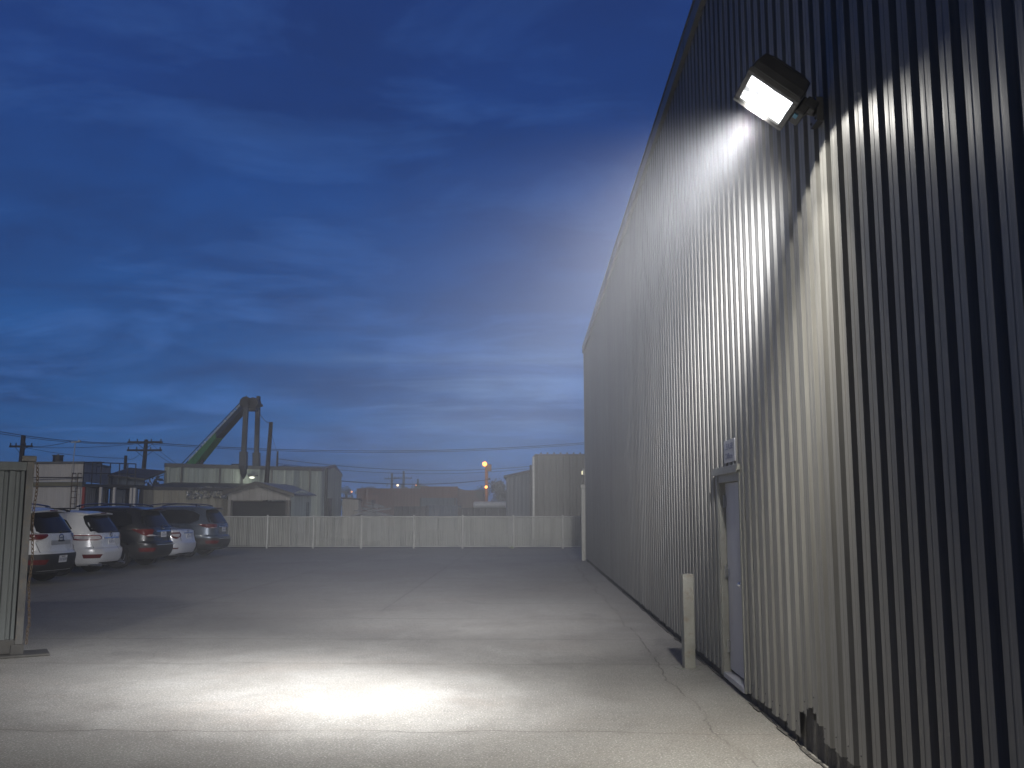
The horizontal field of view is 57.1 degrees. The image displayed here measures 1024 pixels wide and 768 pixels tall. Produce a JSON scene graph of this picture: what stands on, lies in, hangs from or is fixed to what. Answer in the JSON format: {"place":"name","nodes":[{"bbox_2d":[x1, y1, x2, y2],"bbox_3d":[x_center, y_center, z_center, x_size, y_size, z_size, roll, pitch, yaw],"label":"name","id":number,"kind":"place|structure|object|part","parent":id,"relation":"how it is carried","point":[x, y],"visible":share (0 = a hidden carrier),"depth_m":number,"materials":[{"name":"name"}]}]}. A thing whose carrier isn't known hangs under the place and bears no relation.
{"place":"outdoors","nodes":[
{"label":"outdoors","id":0,"kind":"place"},
{"bbox_2d":[142,475,163,506],"bbox_3d":[-22.207,7.487,58.087,1.432,4.202,0.902,0,-8,1],"label":"scrap pile","id":1,"kind":"object","parent":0,"point":[155,482],"visible":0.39,"depth_m":58.07,"materials":[{"name":"metal"}]},
{"bbox_2d":[0,0,692,515],"label":"sky","id":2,"kind":"structure","parent":0,"point":[387,225],"materials":[{"name":"blue"}]},
{"bbox_2d":[351,502,393,540],"bbox_3d":[-8.244,8.131,55.697,2.509,2.287,1.653,0,-8,1],"label":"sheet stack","id":3,"kind":"object","parent":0,"point":[370,510],"visible":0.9,"depth_m":55.49,"materials":[{"name":"grey metal"}]},
{"bbox_2d":[225,526,580,547],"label":"ground","id":4,"kind":"structure","parent":0,"point":[545,546],"depth_m":52.11,"materials":[{"name":"grey concrete"}]},
{"bbox_2d":[9,435,32,461],"bbox_3d":[-31.512,6.573,60.238,1.500,6.598,0.416,0,-8,1],"label":"utility pole","id":5,"kind":"object","parent":4,"relation":"on","point":[22,445],"visible":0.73,"depth_m":60.42,"materials":[{"name":"brown wood"}]},
{"bbox_2d":[32,461,165,509],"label":"site office","id":6,"kind":"structure","parent":4,"relation":"on","point":[60,485],"depth_m":46.46,"materials":[{"name":"metal"}]},
{"bbox_2d":[52,454,63,461],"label":"roof unit","id":7,"kind":"structure","parent":6,"relation":"on","point":[57,458],"depth_m":48.66,"materials":[{"name":"metal"}]},
{"bbox_2d":[71,440,80,472],"bbox_3d":[-21.475,3.574,46.239,0.452,1.625,0.100,0,-8,1],"label":"antenna mast","id":8,"kind":"object","parent":6,"relation":"on","point":[74,452],"visible":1,"depth_m":46.26,"materials":[{"name":"grey metal"}]},
{"bbox_2d":[109,489,138,505],"bbox_3d":[-20.585,7.017,49.786,1.407,2.913,0.020,3,-8,-24],"label":"blue door","id":9,"kind":"structure","parent":6,"relation":"in","point":[122,495],"depth_m":49.89,"materials":[{"name":"paint"}]},
{"bbox_2d":[123,455,126,469],"bbox_3d":[-23.580,6.890,57.030,0.249,5.107,0.234,-3,-8,23],"label":"utility pole","id":10,"kind":"object","parent":4,"relation":"on","point":[125,461],"visible":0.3,"depth_m":57.26,"materials":[{"name":"brown wood"}]},
{"bbox_2d":[25,447,123,458],"bbox_3d":[-27.418,4.310,58.965,8.419,0.894,0.024,-3,-8,22],"label":"power line","id":11,"kind":"object","parent":10,"relation":"attached to","point":[69,454],"visible":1,"depth_m":59.12,"materials":[{"name":"black metal"}]},
{"bbox_2d":[127,439,162,506],"bbox_3d":[-25.092,7.072,64.088,2.421,6.644,0.394,0,-8,1],"label":"utility pole","id":12,"kind":"object","parent":4,"relation":"on","point":[145,449],"visible":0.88,"depth_m":64.25,"materials":[{"name":"brown wood"}]},
{"bbox_2d":[0,431,108,442],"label":"power line","id":13,"kind":"object","parent":12,"relation":"attached to","point":[57,439],"visible":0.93,"depth_m":63.62,"materials":[{"name":"black metal"}]},
{"bbox_2d":[0,433,151,443],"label":"power line","id":14,"kind":"object","parent":12,"relation":"attached to","point":[76,442],"visible":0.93,"depth_m":63.62,"materials":[{"name":"black metal"}]},
{"bbox_2d":[31,444,131,447],"bbox_3d":[-28.369,4.063,62.549,7.074,0.549,0.025,5,-9,-33],"label":"power line","id":15,"kind":"object","parent":12,"relation":"attached to","point":[78,447],"visible":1,"depth_m":62.33,"materials":[{"name":"black metal"}]},
{"bbox_2d":[152,444,581,452],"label":"power line","id":16,"kind":"object","parent":12,"relation":"attached to","point":[377,452],"visible":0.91,"depth_m":69.42,"materials":[{"name":"black metal"}]},
{"bbox_2d":[158,442,583,450],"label":"power line","id":17,"kind":"object","parent":12,"relation":"attached to","point":[344,450],"visible":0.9,"depth_m":68.65,"materials":[{"name":"black metal"}]},
{"bbox_2d":[141,482,286,520],"bbox_3d":[-16.510,7.266,53.413,9.331,3.391,4.168,5,-9,-34],"label":"lean to","id":18,"kind":"object","parent":4,"relation":"on","point":[193,493],"visible":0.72,"depth_m":51.24,"materials":[{"name":"dark metal"},{"name":"corrugated steel"}]},
{"bbox_2d":[181,395,262,478],"bbox_3d":[-18.395,3.635,60.775,2.655,5.444,11.195,6,-10,-38],"label":"crane","id":19,"kind":"object","parent":4,"relation":"on","point":[245,406],"visible":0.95,"depth_m":59.17,"materials":[{"name":"metal"}]},
{"bbox_2d":[164,463,342,538],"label":"metal hall","id":20,"kind":"structure","parent":4,"relation":"on","point":[323,484],"depth_m":58.75,"materials":[{"name":"metal"}]},
{"bbox_2d":[324,468,331,537],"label":"downpipe","id":21,"kind":"structure","parent":20,"relation":"in","point":[327,501],"depth_m":61.25,"materials":[{"name":"metal"}]},
{"bbox_2d":[263,422,272,500],"bbox_3d":[-13.739,5.478,52.601,0.540,6.729,0.299,0,-8,1],"label":"utility pole","id":22,"kind":"object","parent":4,"relation":"on","point":[267,465],"visible":0.6,"depth_m":52.71,"materials":[{"name":"brown wood"}]},
{"bbox_2d":[222,481,316,545],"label":"gabled shed","id":23,"kind":"structure","parent":4,"relation":"on","point":[297,502],"depth_m":47.37,"materials":[{"name":"metal"}]},
{"bbox_2d":[341,485,352,502],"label":"tree","id":24,"kind":"object","parent":4,"relation":"on","point":[345,492],"visible":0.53,"depth_m":95.63,"materials":[{"name":"green plant"}]},
{"bbox_2d":[341,497,361,537],"bbox_3d":[-10.552,9.006,63.520,1.282,2.646,4.100,0,-8,1],"label":"grey lean to","id":25,"kind":"object","parent":4,"relation":"on","point":[350,506],"visible":0.56,"depth_m":61.65,"materials":[{"name":"metal"}]},
{"bbox_2d":[361,500,375,512],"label":"cargo container","id":26,"kind":"object","parent":4,"relation":"on","point":[363,503],"visible":0.15,"depth_m":99.50,"materials":[{"name":"metal"}]},
{"bbox_2d":[341,480,420,509],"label":"scrub","id":27,"kind":"object","parent":4,"relation":"on","point":[386,486],"visible":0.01,"depth_m":153.50,"materials":[{"name":"green plant"}]},
{"bbox_2d":[357,488,420,525],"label":"rusty shed","id":28,"kind":"structure","parent":4,"relation":"on","point":[391,498],"depth_m":111.49,"materials":[{"name":"metal"}]},
{"bbox_2d":[384,473,398,487],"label":"utility pole","id":29,"kind":"object","parent":4,"relation":"on","point":[392,478],"visible":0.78,"depth_m":129.53,"materials":[{"name":"brown wood"}]},
{"bbox_2d":[395,471,411,487],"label":"utility pole","id":30,"kind":"object","parent":4,"relation":"on","point":[403,482],"visible":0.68,"depth_m":149.49,"materials":[{"name":"brown wood"}]},
{"bbox_2d":[394,506,428,530],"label":"cargo container","id":31,"kind":"object","parent":4,"relation":"on","point":[411,510],"visible":0.47,"depth_m":79.42,"materials":[{"name":"metal"}]},
{"bbox_2d":[420,498,457,505],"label":"cargo container","id":32,"kind":"object","parent":4,"relation":"on","point":[437,501],"visible":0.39,"depth_m":91.43,"materials":[{"name":"metal"}]},
{"bbox_2d":[420,486,462,504],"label":"rusty shed","id":33,"kind":"structure","parent":4,"relation":"on","point":[439,491],"depth_m":107.48,"materials":[{"name":"metal"}]},
{"bbox_2d":[426,505,460,529],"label":"cargo container","id":34,"kind":"object","parent":4,"relation":"on","point":[443,510],"visible":0.49,"depth_m":83.34,"materials":[{"name":"grey metal"}]},
{"bbox_2d":[458,490,483,507],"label":"brick shed","id":35,"kind":"structure","parent":4,"relation":"on","point":[467,498],"depth_m":113.28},
{"bbox_2d":[474,485,489,501],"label":"tree","id":36,"kind":"object","parent":4,"relation":"on","point":[481,496],"visible":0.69,"depth_m":111.34,"materials":[{"name":"green plant"}]},
{"bbox_2d":[459,508,505,532],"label":"cargo container","id":37,"kind":"object","parent":4,"relation":"on","point":[482,511],"visible":0.41,"depth_m":77.31,"materials":[{"name":"metal"}]},
{"bbox_2d":[483,462,490,501],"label":"street lamp","id":38,"kind":"object","parent":4,"relation":"on","point":[486,465],"visible":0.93,"depth_m":95.40,"materials":[{"name":"metal"}]},
{"bbox_2d":[473,502,505,507],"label":"container","id":39,"kind":"object","parent":4,"relation":"on","point":[489,504],"visible":0.69,"depth_m":83.11,"materials":[{"name":"metal"}]},
{"bbox_2d":[488,478,505,501],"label":"tree","id":40,"kind":"object","parent":4,"relation":"on","point":[498,488],"visible":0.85,"depth_m":114.77,"materials":[{"name":"green plant"}]},
{"bbox_2d":[504,470,529,535],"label":"pitched shed","id":41,"kind":"structure","parent":4,"relation":"on","point":[517,493],"depth_m":68.63,"materials":[{"name":"grey metal"}]},
{"bbox_2d":[530,452,584,539],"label":"tall shed","id":42,"kind":"structure","parent":4,"relation":"on","point":[557,481],"depth_m":57.64,"materials":[{"name":"metal"}]},
{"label":"utility pole","id":43,"kind":"object","parent":4,"relation":"on","visible":0},
{"bbox_2d":[278,463,523,473],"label":"power line","id":44,"kind":"object","parent":43,"relation":"attached to","point":[421,473],"visible":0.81,"depth_m":87.58,"materials":[{"name":"black metal"}]},
{"bbox_2d":[281,459,529,470],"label":"power line","id":45,"kind":"object","parent":43,"relation":"attached to","point":[401,469],"visible":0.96,"depth_m":87.70,"materials":[{"name":"black metal"}]},
{"bbox_2d":[0,548,829,767],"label":"concrete yard","id":46,"kind":"structure","parent":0,"point":[393,658],"depth_m":10.29,"materials":[{"name":"grey concrete"}]},
{"bbox_2d":[0,649,49,658],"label":"timber sill","id":47,"kind":"structure","parent":46,"relation":"on","point":[36,653],"depth_m":11.41,"materials":[{"name":"wood"}]},
{"bbox_2d":[0,456,36,653],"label":"shipping container","id":48,"kind":"object","parent":47,"relation":"on","point":[16,485],"visible":0.94,"depth_m":11.59,"materials":[{"name":"metal"}]},
{"bbox_2d":[25,463,38,643],"bbox_3d":[-5.963,2.099,11.696,0.070,2.226,0.028,4,-9,-30],"label":"chain","id":49,"kind":"object","parent":48,"relation":"hanging from","point":[28,589],"visible":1,"depth_m":11.70,"materials":[{"name":"metal"}]},
{"bbox_2d":[27,503,75,580],"bbox_3d":[-13.457,3.921,23.256,5.110,1.950,2.386,-1,-8,6],"label":"parked suv","id":50,"kind":"object","parent":46,"relation":"on","point":[54,553],"visible":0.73,"depth_m":22.77,"materials":[{"name":"paint"}]},
{"bbox_3d":[-11.276,3.404,23.093,0.416,0.492,1.601,-1,-8,6],"label":"rear window","id":51,"kind":"part","parent":50,"relation":"part of","materials":[{"name":"black glass"}]},
{"bbox_2d":[50,508,124,575],"bbox_3d":[-13.721,4.450,26.777,5.024,1.844,2.353,-1,-8,5],"label":"parked suv","id":52,"kind":"object","parent":46,"relation":"on","point":[96,541],"visible":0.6,"depth_m":26.05,"materials":[{"name":"paint"}]},
{"bbox_3d":[-11.582,3.958,26.652,0.467,0.485,1.509,-1,-8,5],"label":"rear window","id":53,"kind":"part","parent":52,"relation":"part of","materials":[{"name":"black glass"}]},
{"bbox_2d":[76,503,174,567],"bbox_3d":[-13.553,4.836,30.202,5.184,1.996,2.419,-1,-8,6],"label":"parked suv","id":54,"kind":"object","parent":46,"relation":"on","point":[146,534],"visible":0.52,"depth_m":29.35,"materials":[{"name":"paint"}]},
{"bbox_3d":[-13.200,4.237,29.417,2.901,0.499,0.340,-1,-8,6],"label":"side window","id":55,"kind":"part","parent":54,"relation":"part of","materials":[{"name":"black glass"}]},
{"bbox_3d":[-11.343,4.307,30.037,0.421,0.504,1.623,-1,-8,6],"label":"rear window","id":56,"kind":"part","parent":54,"relation":"part of","materials":[{"name":"black glass"}]},
{"bbox_2d":[164,524,195,559],"bbox_3d":[-13.950,5.501,33.651,5.137,1.600,2.331,-1,-8,6],"label":"parked sedan","id":57,"kind":"object","parent":46,"relation":"on","point":[183,540],"visible":0.24,"depth_m":33.07,"materials":[{"name":"paint"}]},
{"bbox_2d":[151,503,232,556],"bbox_3d":[-13.838,5.735,37.064,5.328,2.050,2.485,-1,-8,4],"label":"parked suv","id":58,"kind":"object","parent":46,"relation":"on","point":[208,525],"visible":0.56,"depth_m":36.22,"materials":[{"name":"paint"}]},
{"bbox_3d":[-13.485,5.110,36.294,2.971,0.518,0.379,-1,-8,4],"label":"side window","id":59,"kind":"part","parent":58,"relation":"part of","materials":[{"name":"black glass"}]},
{"bbox_3d":[-11.562,5.202,36.974,0.433,0.518,1.668,-1,-8,4],"label":"rear window","id":60,"kind":"part","parent":58,"relation":"part of","materials":[{"name":"black glass"}]},
{"bbox_2d":[223,515,580,548],"bbox_3d":[-9.890,6.981,44.517,26.768,1.575,0.124,0,-8,1],"label":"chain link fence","id":61,"kind":"object","parent":46,"relation":"on","point":[562,536],"visible":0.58,"depth_m":44.46,"materials":[{"name":"grey metal"}]},
{"bbox_2d":[674,573,702,669],"bbox_3d":[1.994,2.690,10.677,0.327,1.054,0.317,0,-8,1],"label":"bollard","id":62,"kind":"object","parent":46,"relation":"on","point":[687,620],"visible":1,"depth_m":10.62,"materials":[{"name":"paint"}]},
{"bbox_2d":[342,479,489,484],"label":"power line","id":63,"kind":"object","parent":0,"point":[411,484],"visible":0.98,"depth_m":80.97,"materials":[{"name":"black metal"}]},
{"bbox_2d":[582,0,1023,767],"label":"warehouse","id":64,"kind":"structure","parent":0,"point":[822,324],"depth_m":6.21,"materials":[{"name":"grey metal"}]},
{"bbox_2d":[580,484,585,560],"bbox_3d":[2.544,4.958,33.734,0.157,2.700,0.190,0,-8,1],"label":"downpipe","id":65,"kind":"object","parent":64,"relation":"attached to","point":[582,487],"visible":1,"depth_m":33.67,"materials":[{"name":"metal"}]},
{"bbox_2d":[724,438,735,465],"bbox_3d":[2.179,0.692,9.424,0.015,0.270,0.500,0,-8,1],"label":"sign","id":66,"kind":"object","parent":64,"relation":"attached to","point":[729,450],"visible":1,"depth_m":9.41,"materials":[{"name":"metal"}]},
{"bbox_2d":[712,464,748,693],"bbox_3d":[2.235,1.907,9.455,0.167,2.150,1.190,0,-8,1],"label":"door","id":67,"kind":"structure","parent":64,"relation":"in","point":[728,502],"depth_m":9.70,"materials":[{"name":"paint"}]},
{"bbox_2d":[733,53,823,130],"bbox_3d":[1.838,-2.003,6.445,0.568,0.432,0.382,0,-8,1],"label":"floodlight","id":68,"kind":"object","parent":64,"relation":"attached to","point":[772,90],"visible":1,"depth_m":6.36,"materials":[{"name":"dark painted metal"},{"name":"glass"}]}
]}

